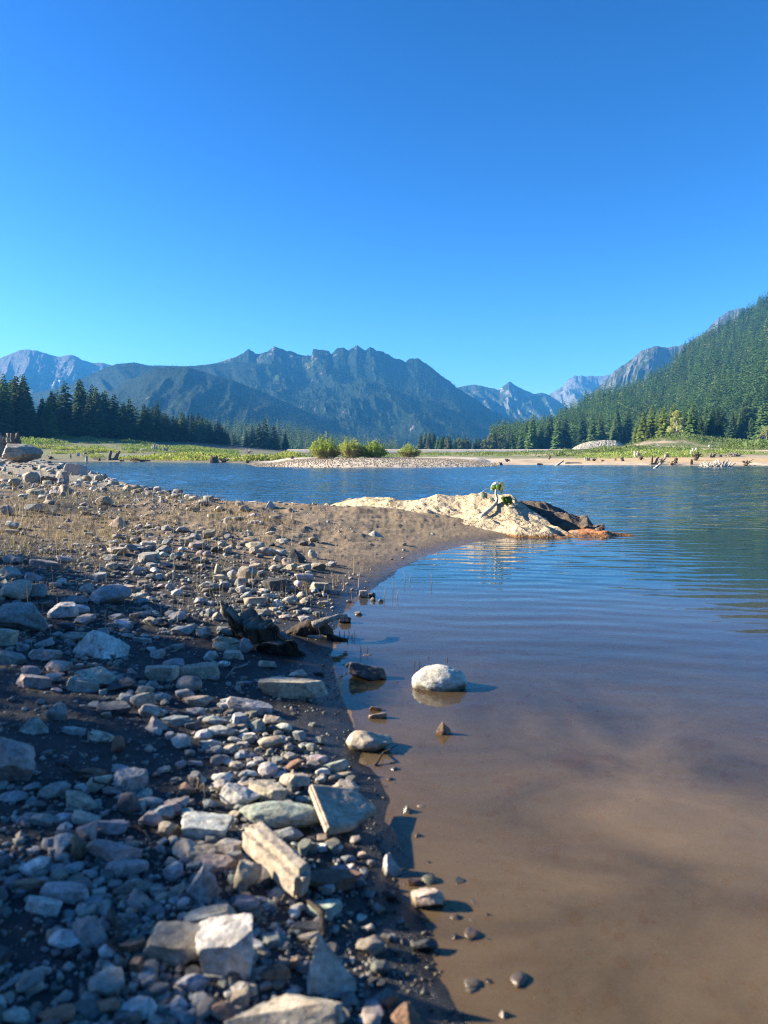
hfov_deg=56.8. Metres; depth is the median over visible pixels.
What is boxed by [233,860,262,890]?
stone
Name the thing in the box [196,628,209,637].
stone
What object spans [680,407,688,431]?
conifer
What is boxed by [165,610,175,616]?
stone
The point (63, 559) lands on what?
stone
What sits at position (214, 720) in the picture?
stone
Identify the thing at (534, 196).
sky
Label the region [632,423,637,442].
conifer
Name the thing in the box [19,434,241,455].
undergrowth
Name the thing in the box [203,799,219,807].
stone
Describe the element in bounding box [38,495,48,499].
stone
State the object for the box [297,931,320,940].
stone
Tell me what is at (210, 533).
stone
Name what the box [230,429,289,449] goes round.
conifer forest
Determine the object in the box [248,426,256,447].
conifer
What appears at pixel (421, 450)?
embankment
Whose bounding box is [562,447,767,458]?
undergrowth
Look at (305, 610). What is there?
stone
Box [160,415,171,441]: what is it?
conifer
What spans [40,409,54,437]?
conifer
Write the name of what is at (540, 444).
conifer
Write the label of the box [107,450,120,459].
tree stump
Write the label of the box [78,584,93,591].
stone
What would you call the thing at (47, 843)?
stone
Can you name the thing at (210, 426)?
conifer
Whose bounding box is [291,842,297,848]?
stone
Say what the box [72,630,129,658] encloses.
boulder
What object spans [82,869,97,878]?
stone
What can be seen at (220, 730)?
stone
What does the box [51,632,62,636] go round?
stone
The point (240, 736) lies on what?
stone
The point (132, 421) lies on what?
conifer
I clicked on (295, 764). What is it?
stone
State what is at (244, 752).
stone
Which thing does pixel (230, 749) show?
stone
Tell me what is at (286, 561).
stone
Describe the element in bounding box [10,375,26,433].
conifer
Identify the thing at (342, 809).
slab
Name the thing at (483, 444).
broadleaf tree
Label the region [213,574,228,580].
stone
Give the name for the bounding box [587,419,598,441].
conifer
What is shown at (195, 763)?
stone
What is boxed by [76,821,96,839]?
stone
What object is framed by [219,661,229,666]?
stone
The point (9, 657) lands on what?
stone
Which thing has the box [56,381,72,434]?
conifer
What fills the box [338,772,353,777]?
stone
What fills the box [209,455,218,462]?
tree stump
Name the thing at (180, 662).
stone
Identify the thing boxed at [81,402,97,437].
conifer
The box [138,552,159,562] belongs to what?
stone
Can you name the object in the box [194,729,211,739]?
stone
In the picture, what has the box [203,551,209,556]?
stone
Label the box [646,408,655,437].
conifer
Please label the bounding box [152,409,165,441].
conifer
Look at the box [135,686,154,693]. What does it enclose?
stone
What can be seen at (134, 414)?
conifer forest
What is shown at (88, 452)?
shrub
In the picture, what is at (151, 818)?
stone
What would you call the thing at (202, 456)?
undergrowth
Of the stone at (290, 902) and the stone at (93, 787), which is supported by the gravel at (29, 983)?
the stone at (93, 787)
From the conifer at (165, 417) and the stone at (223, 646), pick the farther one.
the conifer at (165, 417)
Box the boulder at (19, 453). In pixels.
[2,444,42,462]
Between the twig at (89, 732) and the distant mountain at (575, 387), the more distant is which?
the distant mountain at (575, 387)
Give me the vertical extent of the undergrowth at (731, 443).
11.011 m
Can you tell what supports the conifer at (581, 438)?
on the ground at (700, 631)
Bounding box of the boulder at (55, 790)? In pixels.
[37,781,71,798]
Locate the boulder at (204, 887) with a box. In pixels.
[186,863,221,903]
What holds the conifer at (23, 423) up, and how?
on the ground at (700, 631)
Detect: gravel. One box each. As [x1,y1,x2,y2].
[0,458,434,555]
[0,481,406,608]
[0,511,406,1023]
[252,457,498,467]
[339,611,767,1023]
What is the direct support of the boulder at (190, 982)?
on the gravel at (29, 983)
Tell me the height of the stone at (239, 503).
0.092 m
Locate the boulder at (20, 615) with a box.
[0,602,48,631]
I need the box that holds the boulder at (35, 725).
[19,717,48,734]
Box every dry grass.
[0,467,307,578]
[0,527,358,643]
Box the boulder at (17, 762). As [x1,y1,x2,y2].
[0,737,35,781]
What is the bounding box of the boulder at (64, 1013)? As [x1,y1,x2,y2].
[37,1004,75,1022]
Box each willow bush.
[307,432,339,458]
[336,436,364,457]
[360,439,388,457]
[396,443,420,457]
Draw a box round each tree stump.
[0,433,21,457]
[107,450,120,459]
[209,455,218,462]
[649,456,658,464]
[657,457,666,464]
[692,452,702,460]
[742,459,752,465]
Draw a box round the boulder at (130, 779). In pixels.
[112,767,148,793]
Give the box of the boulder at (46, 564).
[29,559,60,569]
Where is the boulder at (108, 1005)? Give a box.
[96,997,120,1014]
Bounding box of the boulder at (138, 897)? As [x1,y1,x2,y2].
[125,888,153,909]
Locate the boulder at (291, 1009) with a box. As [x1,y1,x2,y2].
[224,994,344,1023]
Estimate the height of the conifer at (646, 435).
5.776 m
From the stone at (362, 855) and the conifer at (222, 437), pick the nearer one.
the stone at (362, 855)
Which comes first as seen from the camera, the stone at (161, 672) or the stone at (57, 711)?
the stone at (57, 711)
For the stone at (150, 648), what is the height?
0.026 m
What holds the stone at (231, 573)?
on the ground at (700, 631)
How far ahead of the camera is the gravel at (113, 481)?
18.13 m
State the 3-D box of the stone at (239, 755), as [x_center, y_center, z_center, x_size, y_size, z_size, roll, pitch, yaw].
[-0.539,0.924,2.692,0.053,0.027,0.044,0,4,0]
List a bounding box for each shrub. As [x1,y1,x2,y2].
[78,448,94,456]
[87,453,105,458]
[129,457,139,461]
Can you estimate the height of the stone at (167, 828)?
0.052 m
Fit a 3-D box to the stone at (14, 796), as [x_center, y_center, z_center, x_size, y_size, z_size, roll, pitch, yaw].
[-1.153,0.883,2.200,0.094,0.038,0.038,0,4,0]
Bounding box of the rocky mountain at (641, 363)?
[581,308,746,404]
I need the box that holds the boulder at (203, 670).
[179,662,219,679]
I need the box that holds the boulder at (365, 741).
[346,730,392,752]
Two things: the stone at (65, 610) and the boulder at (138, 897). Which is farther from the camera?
the stone at (65, 610)
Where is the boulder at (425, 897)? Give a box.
[411,887,444,907]
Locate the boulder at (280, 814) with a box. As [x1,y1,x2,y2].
[239,801,319,828]
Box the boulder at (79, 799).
[66,790,103,810]
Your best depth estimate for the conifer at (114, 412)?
416.06 m
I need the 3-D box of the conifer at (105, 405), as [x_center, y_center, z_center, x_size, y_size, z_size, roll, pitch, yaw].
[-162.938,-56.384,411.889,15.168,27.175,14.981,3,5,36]
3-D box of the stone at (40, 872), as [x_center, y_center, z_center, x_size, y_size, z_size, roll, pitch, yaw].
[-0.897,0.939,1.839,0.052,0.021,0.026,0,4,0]
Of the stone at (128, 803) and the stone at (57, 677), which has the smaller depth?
the stone at (128, 803)
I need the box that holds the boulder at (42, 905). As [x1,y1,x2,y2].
[24,895,62,916]
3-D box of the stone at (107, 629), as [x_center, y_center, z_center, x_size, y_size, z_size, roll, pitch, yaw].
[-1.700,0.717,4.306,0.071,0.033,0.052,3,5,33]
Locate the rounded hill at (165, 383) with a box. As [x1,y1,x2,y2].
[93,367,360,445]
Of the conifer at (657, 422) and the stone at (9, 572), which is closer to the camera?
the stone at (9, 572)
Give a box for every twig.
[62,761,113,786]
[79,728,93,742]
[106,909,126,958]
[116,907,137,919]
[134,824,155,838]
[196,777,205,800]
[225,663,247,678]
[302,894,326,938]
[373,745,396,765]
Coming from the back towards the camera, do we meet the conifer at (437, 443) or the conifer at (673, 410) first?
the conifer at (437, 443)
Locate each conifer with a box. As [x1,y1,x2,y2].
[0,374,16,435]
[0,380,17,434]
[0,387,15,435]
[4,380,21,406]
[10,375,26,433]
[13,394,38,437]
[15,374,38,425]
[18,375,35,416]
[21,410,41,437]
[33,412,44,436]
[38,398,59,437]
[39,399,44,413]
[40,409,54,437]
[45,391,65,434]
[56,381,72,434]
[67,379,85,436]
[69,387,98,435]
[72,381,78,406]
[78,390,86,427]
[79,393,102,437]
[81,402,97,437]
[90,393,111,437]
[92,387,107,437]
[99,392,115,436]
[101,390,111,434]
[107,394,119,437]
[112,405,134,439]
[116,409,133,439]
[126,399,137,426]
[126,406,139,439]
[134,404,153,440]
[142,408,158,440]
[149,407,154,423]
[152,400,160,423]
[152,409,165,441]
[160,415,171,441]
[163,412,171,434]
[169,416,179,440]
[175,417,181,441]
[179,415,190,441]
[186,415,190,433]
[188,414,197,442]
[193,421,200,441]
[195,414,206,442]
[197,418,206,442]
[201,418,208,442]
[204,418,212,442]
[207,421,214,443]
[212,421,223,443]
[220,427,225,444]
[223,428,228,444]
[242,430,248,446]
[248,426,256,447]
[253,423,263,447]
[260,418,270,448]
[268,426,280,449]
[281,432,288,450]
[417,435,423,448]
[421,432,427,448]
[424,432,433,448]
[431,433,435,448]
[435,436,439,448]
[438,436,444,448]
[474,437,478,448]
[506,429,515,448]
[507,433,516,448]
[516,427,525,448]
[520,419,530,448]
[524,413,538,448]
[536,423,545,448]
[542,417,555,448]
[551,417,564,448]
[559,420,570,448]
[561,417,573,445]
[575,413,588,445]
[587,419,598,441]
[596,412,608,440]
[609,409,621,439]
[610,409,622,438]
[610,414,622,442]
[621,409,634,445]
[622,418,632,441]
[632,407,646,440]
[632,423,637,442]
[636,412,648,441]
[643,429,648,439]
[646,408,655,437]
[647,405,656,431]
[652,409,664,433]
[655,407,669,438]
[667,405,675,432]
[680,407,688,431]
[685,402,700,433]
[696,416,704,434]
[697,405,704,424]
[698,404,710,434]
[704,408,719,436]
[714,406,724,436]
[720,409,727,435]
[725,411,738,438]
[734,409,743,425]
[736,397,756,439]
[737,412,746,438]
[745,417,755,439]
[749,409,757,425]
[751,402,767,440]
[752,404,757,421]
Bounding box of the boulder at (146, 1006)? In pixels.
[119,995,157,1019]
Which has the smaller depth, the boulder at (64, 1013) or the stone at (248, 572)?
the boulder at (64, 1013)
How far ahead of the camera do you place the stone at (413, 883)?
2.00 m
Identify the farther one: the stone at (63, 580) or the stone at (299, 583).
the stone at (299, 583)
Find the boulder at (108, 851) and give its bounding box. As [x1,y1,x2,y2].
[85,839,141,862]
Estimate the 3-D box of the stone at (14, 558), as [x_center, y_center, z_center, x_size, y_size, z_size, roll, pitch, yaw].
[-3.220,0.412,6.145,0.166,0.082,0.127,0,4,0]
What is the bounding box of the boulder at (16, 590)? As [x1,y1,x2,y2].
[0,579,31,599]
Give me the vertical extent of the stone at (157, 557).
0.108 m
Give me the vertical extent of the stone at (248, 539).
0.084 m
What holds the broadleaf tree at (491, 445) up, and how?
on the ground at (700, 631)
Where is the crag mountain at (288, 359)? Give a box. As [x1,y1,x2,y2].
[213,345,516,448]
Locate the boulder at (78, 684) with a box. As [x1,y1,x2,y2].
[66,675,99,692]
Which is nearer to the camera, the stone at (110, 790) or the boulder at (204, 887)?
the boulder at (204, 887)
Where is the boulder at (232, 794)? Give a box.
[219,782,261,805]
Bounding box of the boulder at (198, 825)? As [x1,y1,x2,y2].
[181,811,232,840]
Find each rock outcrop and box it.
[324,492,581,542]
[517,500,604,530]
[560,529,643,544]
[572,440,623,448]
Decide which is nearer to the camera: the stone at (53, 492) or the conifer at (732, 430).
the stone at (53, 492)
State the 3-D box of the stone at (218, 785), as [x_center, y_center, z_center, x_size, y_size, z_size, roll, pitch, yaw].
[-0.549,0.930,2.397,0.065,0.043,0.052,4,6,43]
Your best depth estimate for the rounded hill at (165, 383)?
2040.96 m
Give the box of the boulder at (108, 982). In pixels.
[88,967,124,997]
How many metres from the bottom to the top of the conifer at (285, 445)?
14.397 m
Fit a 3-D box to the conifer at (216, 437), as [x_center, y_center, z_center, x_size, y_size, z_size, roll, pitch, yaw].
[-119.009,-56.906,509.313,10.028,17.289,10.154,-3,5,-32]
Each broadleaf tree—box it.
[444,438,450,448]
[454,437,463,448]
[463,440,470,448]
[480,439,487,448]
[486,434,496,448]
[495,435,506,448]
[667,410,684,433]
[757,426,767,439]
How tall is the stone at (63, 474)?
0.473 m
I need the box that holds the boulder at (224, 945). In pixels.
[196,913,254,980]
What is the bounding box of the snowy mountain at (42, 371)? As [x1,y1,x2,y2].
[0,349,111,392]
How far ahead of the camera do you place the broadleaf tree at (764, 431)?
328.96 m
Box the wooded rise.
[214,426,339,448]
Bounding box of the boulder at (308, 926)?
[290,921,327,933]
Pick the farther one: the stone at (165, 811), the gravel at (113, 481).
the gravel at (113, 481)
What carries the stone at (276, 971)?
on the ground at (700, 631)
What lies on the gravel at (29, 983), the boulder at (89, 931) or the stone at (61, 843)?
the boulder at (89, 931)
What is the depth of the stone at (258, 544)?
7.74 m
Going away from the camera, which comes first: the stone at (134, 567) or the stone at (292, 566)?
the stone at (134, 567)
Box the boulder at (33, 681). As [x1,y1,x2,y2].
[15,674,52,688]
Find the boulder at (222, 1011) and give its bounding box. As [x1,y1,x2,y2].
[210,1001,238,1020]
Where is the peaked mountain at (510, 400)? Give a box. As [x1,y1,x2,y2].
[457,382,568,422]
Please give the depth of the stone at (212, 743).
2.76 m
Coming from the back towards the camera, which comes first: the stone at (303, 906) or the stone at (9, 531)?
the stone at (9, 531)
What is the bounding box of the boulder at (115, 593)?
[89,584,131,602]
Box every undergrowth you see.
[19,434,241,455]
[33,443,305,460]
[291,448,576,456]
[561,432,767,453]
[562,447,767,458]
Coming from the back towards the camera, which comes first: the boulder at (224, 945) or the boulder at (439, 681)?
the boulder at (439, 681)
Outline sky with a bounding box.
[0,0,767,394]
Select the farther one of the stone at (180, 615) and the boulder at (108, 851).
the stone at (180, 615)
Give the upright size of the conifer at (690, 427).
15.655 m
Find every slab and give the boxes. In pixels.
[242,822,310,898]
[308,784,375,834]
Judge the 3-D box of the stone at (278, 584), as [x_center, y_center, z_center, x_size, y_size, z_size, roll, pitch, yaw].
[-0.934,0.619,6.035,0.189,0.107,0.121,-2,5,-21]
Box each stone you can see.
[0,505,12,514]
[0,566,22,579]
[0,628,18,645]
[0,650,25,664]
[0,791,27,801]
[2,555,23,562]
[5,520,18,528]
[5,529,18,533]
[7,478,21,486]
[13,878,43,890]
[16,642,29,650]
[18,856,48,875]
[20,666,40,674]
[22,471,39,482]
[22,782,41,791]
[23,572,42,581]
[24,504,42,510]
[26,488,44,494]
[28,649,62,660]
[28,869,48,877]
[29,584,47,598]
[31,813,56,826]
[32,966,51,974]
[34,637,54,647]
[38,476,56,483]
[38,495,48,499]
[42,837,53,850]
[45,660,72,672]
[45,672,61,682]
[45,702,67,720]
[47,602,78,618]
[49,490,58,495]
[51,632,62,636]
[51,687,62,692]
[52,833,73,855]
[54,622,75,629]
[55,578,66,583]
[56,471,69,480]
[56,556,74,562]
[56,812,72,823]
[57,477,68,484]
[57,822,72,832]
[58,484,72,493]
[60,491,66,496]
[60,632,86,640]
[61,595,88,602]
[62,726,86,734]
[64,463,87,475]
[64,861,83,873]
[68,835,86,858]
[71,809,100,824]
[74,613,95,624]
[74,783,89,793]
[75,651,86,657]
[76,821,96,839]
[77,604,89,613]
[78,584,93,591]
[78,768,107,779]
[82,475,91,480]
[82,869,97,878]
[86,775,112,792]
[89,730,114,742]
[90,572,106,579]
[94,475,102,480]
[95,959,108,967]
[96,496,112,505]
[96,819,128,834]
[98,627,110,632]
[98,944,114,958]
[101,893,112,899]
[102,554,116,559]
[102,782,123,794]
[105,563,118,568]
[107,677,136,690]
[108,613,124,619]
[109,517,126,528]
[111,534,121,537]
[111,547,126,554]
[111,735,124,751]
[112,764,128,772]
[114,619,130,628]
[116,792,141,814]
[118,693,133,704]
[118,937,145,954]
[124,878,154,891]
[125,544,137,551]
[125,585,137,590]
[129,957,143,973]
[130,565,147,571]
[130,592,143,598]
[130,692,155,708]
[132,485,142,488]
[132,488,143,492]
[133,637,150,642]
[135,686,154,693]
[136,598,149,603]
[136,611,149,616]
[137,546,146,550]
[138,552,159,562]
[138,704,163,717]
[138,811,163,826]
[139,981,169,999]
[140,541,155,546]
[141,554,160,562]
[141,797,162,807]
[144,616,158,625]
[144,665,179,680]
[145,573,154,578]
[145,716,167,730]
[145,805,173,818]
[146,647,155,650]
[150,567,159,572]
[150,649,165,658]
[153,574,164,579]
[154,691,171,700]
[157,765,170,772]
[158,545,171,552]
[158,562,170,566]
[158,821,178,836]
[159,552,168,556]
[160,715,192,725]
[161,539,172,544]
[161,797,188,807]
[162,658,184,668]
[162,861,182,879]
[164,802,181,815]
[165,583,174,590]
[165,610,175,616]
[166,572,180,577]
[168,611,185,620]
[169,995,188,1008]
[170,552,180,559]
[170,883,184,894]
[171,589,181,595]
[171,625,193,635]
[171,734,190,748]
[172,839,195,858]
[174,565,189,569]
[175,689,194,698]
[176,526,188,531]
[176,675,201,691]
[177,897,191,909]
[177,912,187,920]
[178,547,187,551]
[179,537,191,544]
[179,782,195,794]
[182,695,212,706]
[185,507,199,511]
[186,707,205,714]
[187,760,202,765]
[188,541,204,548]
[190,533,200,539]
[190,558,203,561]
[194,597,206,603]
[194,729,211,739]
[196,550,203,555]
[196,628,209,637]
[199,582,219,590]
[199,740,221,746]
[202,716,227,724]
[203,529,215,537]
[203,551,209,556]
[203,651,218,660]
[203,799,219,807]
[208,725,234,736]
[209,675,219,680]
[210,779,227,791]
[211,546,217,551]
[211,774,230,781]
[212,612,223,619]
[212,638,238,651]
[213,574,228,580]
[213,636,239,643]
[214,563,222,573]
[214,838,235,853]
[216,626,232,635]
[217,627,229,633]
[217,840,242,853]
[219,581,230,587]
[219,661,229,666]
[219,773,232,779]
[222,650,243,659]
[223,545,232,552]
[223,744,238,753]
[223,759,232,764]
[224,567,237,571]
[227,570,237,578]
[228,736,241,741]
[229,761,242,769]
[229,810,239,818]
[231,894,259,908]
[232,712,249,724]
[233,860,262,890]
[234,578,246,585]
[235,501,243,505]
[235,752,247,758]
[236,566,257,580]
[236,585,245,592]
[238,732,257,739]
[239,506,248,510]
[239,638,252,652]
[239,750,248,754]
[240,591,250,597]
[241,531,252,534]
[243,597,265,604]
[244,537,258,541]
[246,541,264,548]
[246,770,256,776]
[247,753,256,758]
[247,761,258,767]
[248,719,265,731]
[249,547,258,554]
[249,563,261,567]
[253,756,263,762]
[255,609,271,615]
[255,896,267,899]
[257,736,285,747]
[257,867,273,886]
[258,660,276,666]
[258,762,277,775]
[259,547,275,555]
[261,963,290,981]
[262,594,275,597]
[263,577,285,590]
[263,715,281,723]
[267,885,288,898]
[267,906,276,912]
[268,564,282,571]
[269,515,281,518]
[272,599,282,607]
[273,770,286,778]
[274,555,281,561]
[274,827,302,841]
[276,538,288,543]
[276,723,292,730]
[279,614,291,619]
[279,773,309,787]
[282,558,293,564]
[282,596,297,604]
[284,563,296,569]
[285,899,295,904]
[286,585,297,590]
[286,759,302,768]
[287,548,305,562]
[288,607,299,610]
[288,956,301,969]
[289,669,306,676]
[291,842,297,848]
[292,730,305,740]
[294,580,302,586]
[295,573,313,579]
[296,591,308,598]
[297,564,311,569]
[297,903,306,910]
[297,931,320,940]
[298,615,312,621]
[301,608,310,612]
[306,754,327,763]
[308,550,316,558]
[309,537,319,541]
[309,582,329,589]
[311,563,325,569]
[311,588,319,592]
[311,736,325,743]
[314,671,324,674]
[315,768,330,774]
[317,600,328,604]
[317,843,327,851]
[318,884,334,894]
[323,759,348,772]
[325,561,336,565]
[329,590,340,594]
[333,780,359,791]
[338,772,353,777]
[339,617,350,623]
[340,855,355,862]
[357,851,368,858]
[359,590,367,597]
[366,860,375,865]
[367,899,374,906]
[368,712,386,719]
[369,706,381,712]
[382,852,401,876]
[408,878,422,888]
[410,938,438,950]
[421,874,437,886]
[432,721,454,741]
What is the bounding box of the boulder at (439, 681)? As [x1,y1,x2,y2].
[412,664,466,697]
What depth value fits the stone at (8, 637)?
3.84 m
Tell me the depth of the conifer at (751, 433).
405.54 m
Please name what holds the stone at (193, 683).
on the ground at (700, 631)
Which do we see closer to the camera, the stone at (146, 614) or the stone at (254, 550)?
the stone at (146, 614)
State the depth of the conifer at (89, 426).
368.44 m
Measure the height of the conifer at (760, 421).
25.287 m
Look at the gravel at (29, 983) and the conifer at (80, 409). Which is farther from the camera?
the conifer at (80, 409)
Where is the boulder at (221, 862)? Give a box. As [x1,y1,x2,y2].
[193,854,236,872]
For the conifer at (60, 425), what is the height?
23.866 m
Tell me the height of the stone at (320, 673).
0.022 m
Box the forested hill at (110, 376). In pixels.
[30,362,307,412]
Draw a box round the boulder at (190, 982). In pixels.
[176,973,210,991]
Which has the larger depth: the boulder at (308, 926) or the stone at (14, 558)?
the stone at (14, 558)
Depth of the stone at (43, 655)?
3.66 m
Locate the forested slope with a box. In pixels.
[635,303,767,417]
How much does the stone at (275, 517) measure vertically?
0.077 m
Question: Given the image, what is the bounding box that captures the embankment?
[287,449,561,452]
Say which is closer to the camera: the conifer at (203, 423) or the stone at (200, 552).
the stone at (200, 552)
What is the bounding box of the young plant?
[478,481,511,518]
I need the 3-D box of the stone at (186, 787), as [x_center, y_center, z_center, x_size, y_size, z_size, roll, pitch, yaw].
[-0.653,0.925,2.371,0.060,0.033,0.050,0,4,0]
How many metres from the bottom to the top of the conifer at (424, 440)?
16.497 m
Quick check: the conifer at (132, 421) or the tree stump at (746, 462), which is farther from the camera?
the conifer at (132, 421)
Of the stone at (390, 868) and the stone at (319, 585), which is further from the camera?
the stone at (319, 585)
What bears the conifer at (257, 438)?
on the ground at (700, 631)
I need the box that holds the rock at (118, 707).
[96,701,131,713]
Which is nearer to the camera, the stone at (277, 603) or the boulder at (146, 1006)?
the boulder at (146, 1006)
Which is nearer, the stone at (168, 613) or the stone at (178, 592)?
the stone at (168, 613)
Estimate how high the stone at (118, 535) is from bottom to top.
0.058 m
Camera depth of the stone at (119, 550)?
6.77 m
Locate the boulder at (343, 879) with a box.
[309,869,361,892]
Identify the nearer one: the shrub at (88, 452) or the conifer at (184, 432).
the shrub at (88, 452)
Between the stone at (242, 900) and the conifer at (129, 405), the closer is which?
the stone at (242, 900)
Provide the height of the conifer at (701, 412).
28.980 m
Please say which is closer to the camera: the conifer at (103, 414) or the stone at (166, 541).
the stone at (166, 541)
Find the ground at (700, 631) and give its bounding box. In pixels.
[0,435,767,1023]
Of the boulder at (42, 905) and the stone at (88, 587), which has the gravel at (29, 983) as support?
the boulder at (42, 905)
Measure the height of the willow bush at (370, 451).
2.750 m
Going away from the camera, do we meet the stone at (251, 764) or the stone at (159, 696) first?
the stone at (251, 764)
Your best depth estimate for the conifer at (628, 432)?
500.59 m
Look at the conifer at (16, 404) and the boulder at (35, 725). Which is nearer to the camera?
the boulder at (35, 725)
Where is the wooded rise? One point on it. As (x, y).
(279, 430)
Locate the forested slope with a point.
(718, 363)
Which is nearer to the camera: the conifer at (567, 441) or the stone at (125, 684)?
the stone at (125, 684)
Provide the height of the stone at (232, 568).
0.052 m
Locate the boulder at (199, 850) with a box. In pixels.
[185,844,216,859]
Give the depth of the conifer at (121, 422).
384.46 m
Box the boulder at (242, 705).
[226,696,271,714]
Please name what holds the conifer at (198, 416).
on the ground at (700, 631)
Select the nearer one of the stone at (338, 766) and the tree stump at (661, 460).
the stone at (338, 766)
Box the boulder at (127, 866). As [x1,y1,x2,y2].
[105,859,148,877]
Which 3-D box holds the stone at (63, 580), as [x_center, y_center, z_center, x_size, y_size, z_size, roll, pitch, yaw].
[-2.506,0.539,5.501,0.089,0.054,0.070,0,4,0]
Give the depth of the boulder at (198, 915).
1.71 m
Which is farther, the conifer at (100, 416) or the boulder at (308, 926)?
the conifer at (100, 416)
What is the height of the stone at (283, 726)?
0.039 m
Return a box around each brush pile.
[699,459,735,470]
[724,451,741,456]
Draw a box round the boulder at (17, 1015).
[2,1007,29,1023]
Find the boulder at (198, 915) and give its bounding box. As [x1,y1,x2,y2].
[183,903,236,923]
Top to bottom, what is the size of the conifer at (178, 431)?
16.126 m
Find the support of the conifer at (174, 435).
on the ground at (700, 631)
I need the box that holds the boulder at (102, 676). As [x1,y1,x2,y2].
[74,666,116,686]
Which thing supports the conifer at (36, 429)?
on the ground at (700, 631)
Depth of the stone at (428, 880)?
2.01 m
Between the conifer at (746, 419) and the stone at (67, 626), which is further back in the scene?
the conifer at (746, 419)
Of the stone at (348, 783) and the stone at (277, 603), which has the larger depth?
the stone at (277, 603)
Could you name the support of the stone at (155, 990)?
on the ground at (700, 631)
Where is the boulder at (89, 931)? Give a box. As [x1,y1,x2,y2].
[71,916,108,947]
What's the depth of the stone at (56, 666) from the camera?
3.48 m
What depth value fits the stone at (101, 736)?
2.71 m
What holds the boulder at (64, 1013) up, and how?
on the ground at (700, 631)
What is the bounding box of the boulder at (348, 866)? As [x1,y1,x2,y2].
[329,863,366,888]
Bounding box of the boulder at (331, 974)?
[307,933,355,998]
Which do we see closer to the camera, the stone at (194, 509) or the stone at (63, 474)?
the stone at (194, 509)
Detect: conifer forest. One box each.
[7,384,219,441]
[69,359,273,399]
[112,363,367,445]
[207,416,398,449]
[222,343,517,448]
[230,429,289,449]
[361,442,416,448]
[489,291,767,448]
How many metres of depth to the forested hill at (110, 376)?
2914.84 m
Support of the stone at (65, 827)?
on the ground at (700, 631)
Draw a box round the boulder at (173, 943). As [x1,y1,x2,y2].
[142,921,199,965]
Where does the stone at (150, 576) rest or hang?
on the ground at (700, 631)
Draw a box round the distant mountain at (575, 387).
[549,375,609,407]
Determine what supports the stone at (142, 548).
on the ground at (700, 631)
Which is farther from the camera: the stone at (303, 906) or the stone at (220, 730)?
the stone at (220, 730)
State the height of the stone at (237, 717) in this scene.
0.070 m
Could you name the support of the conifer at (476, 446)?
on the ground at (700, 631)
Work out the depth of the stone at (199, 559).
6.73 m
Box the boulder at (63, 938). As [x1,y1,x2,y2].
[48,929,79,948]
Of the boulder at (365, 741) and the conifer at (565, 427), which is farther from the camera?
the conifer at (565, 427)
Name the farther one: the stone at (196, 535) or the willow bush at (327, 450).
the willow bush at (327, 450)
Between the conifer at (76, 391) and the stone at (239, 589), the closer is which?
the stone at (239, 589)
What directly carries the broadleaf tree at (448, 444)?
on the ground at (700, 631)
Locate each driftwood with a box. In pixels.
[220,600,305,655]
[286,614,347,639]
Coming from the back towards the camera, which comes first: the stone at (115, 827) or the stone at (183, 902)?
the stone at (115, 827)
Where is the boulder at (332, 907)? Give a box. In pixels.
[305,899,342,916]
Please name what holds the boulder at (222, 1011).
on the gravel at (29, 983)
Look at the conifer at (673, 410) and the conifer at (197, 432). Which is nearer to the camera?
the conifer at (673, 410)
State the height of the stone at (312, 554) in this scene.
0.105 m
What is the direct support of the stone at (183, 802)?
on the ground at (700, 631)
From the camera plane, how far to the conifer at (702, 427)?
320.84 m
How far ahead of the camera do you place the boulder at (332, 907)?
1.81 m
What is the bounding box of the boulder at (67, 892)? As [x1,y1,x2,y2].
[40,881,89,903]
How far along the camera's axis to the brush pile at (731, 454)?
138.31 m
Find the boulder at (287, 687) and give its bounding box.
[258,677,328,698]
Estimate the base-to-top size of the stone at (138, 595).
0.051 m
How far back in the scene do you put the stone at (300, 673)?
3.80 m
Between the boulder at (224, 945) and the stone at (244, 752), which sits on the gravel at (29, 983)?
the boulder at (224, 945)
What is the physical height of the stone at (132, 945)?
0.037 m
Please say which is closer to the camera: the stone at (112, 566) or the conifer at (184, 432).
the stone at (112, 566)
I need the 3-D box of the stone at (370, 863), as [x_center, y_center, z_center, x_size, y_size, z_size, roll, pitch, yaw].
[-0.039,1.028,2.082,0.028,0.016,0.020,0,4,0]
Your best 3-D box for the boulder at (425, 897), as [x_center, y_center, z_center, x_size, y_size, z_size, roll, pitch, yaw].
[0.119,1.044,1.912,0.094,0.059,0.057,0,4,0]
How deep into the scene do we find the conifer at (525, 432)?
545.19 m
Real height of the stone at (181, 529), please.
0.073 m
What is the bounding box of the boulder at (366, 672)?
[348,662,386,681]
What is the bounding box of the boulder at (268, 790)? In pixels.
[249,779,287,800]
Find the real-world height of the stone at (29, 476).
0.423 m
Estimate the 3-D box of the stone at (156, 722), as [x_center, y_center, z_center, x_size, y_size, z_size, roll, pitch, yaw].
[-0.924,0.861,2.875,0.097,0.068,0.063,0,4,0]
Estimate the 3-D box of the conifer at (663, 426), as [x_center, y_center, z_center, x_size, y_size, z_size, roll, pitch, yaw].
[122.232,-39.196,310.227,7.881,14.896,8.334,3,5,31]
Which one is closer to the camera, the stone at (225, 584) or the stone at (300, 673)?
the stone at (300, 673)

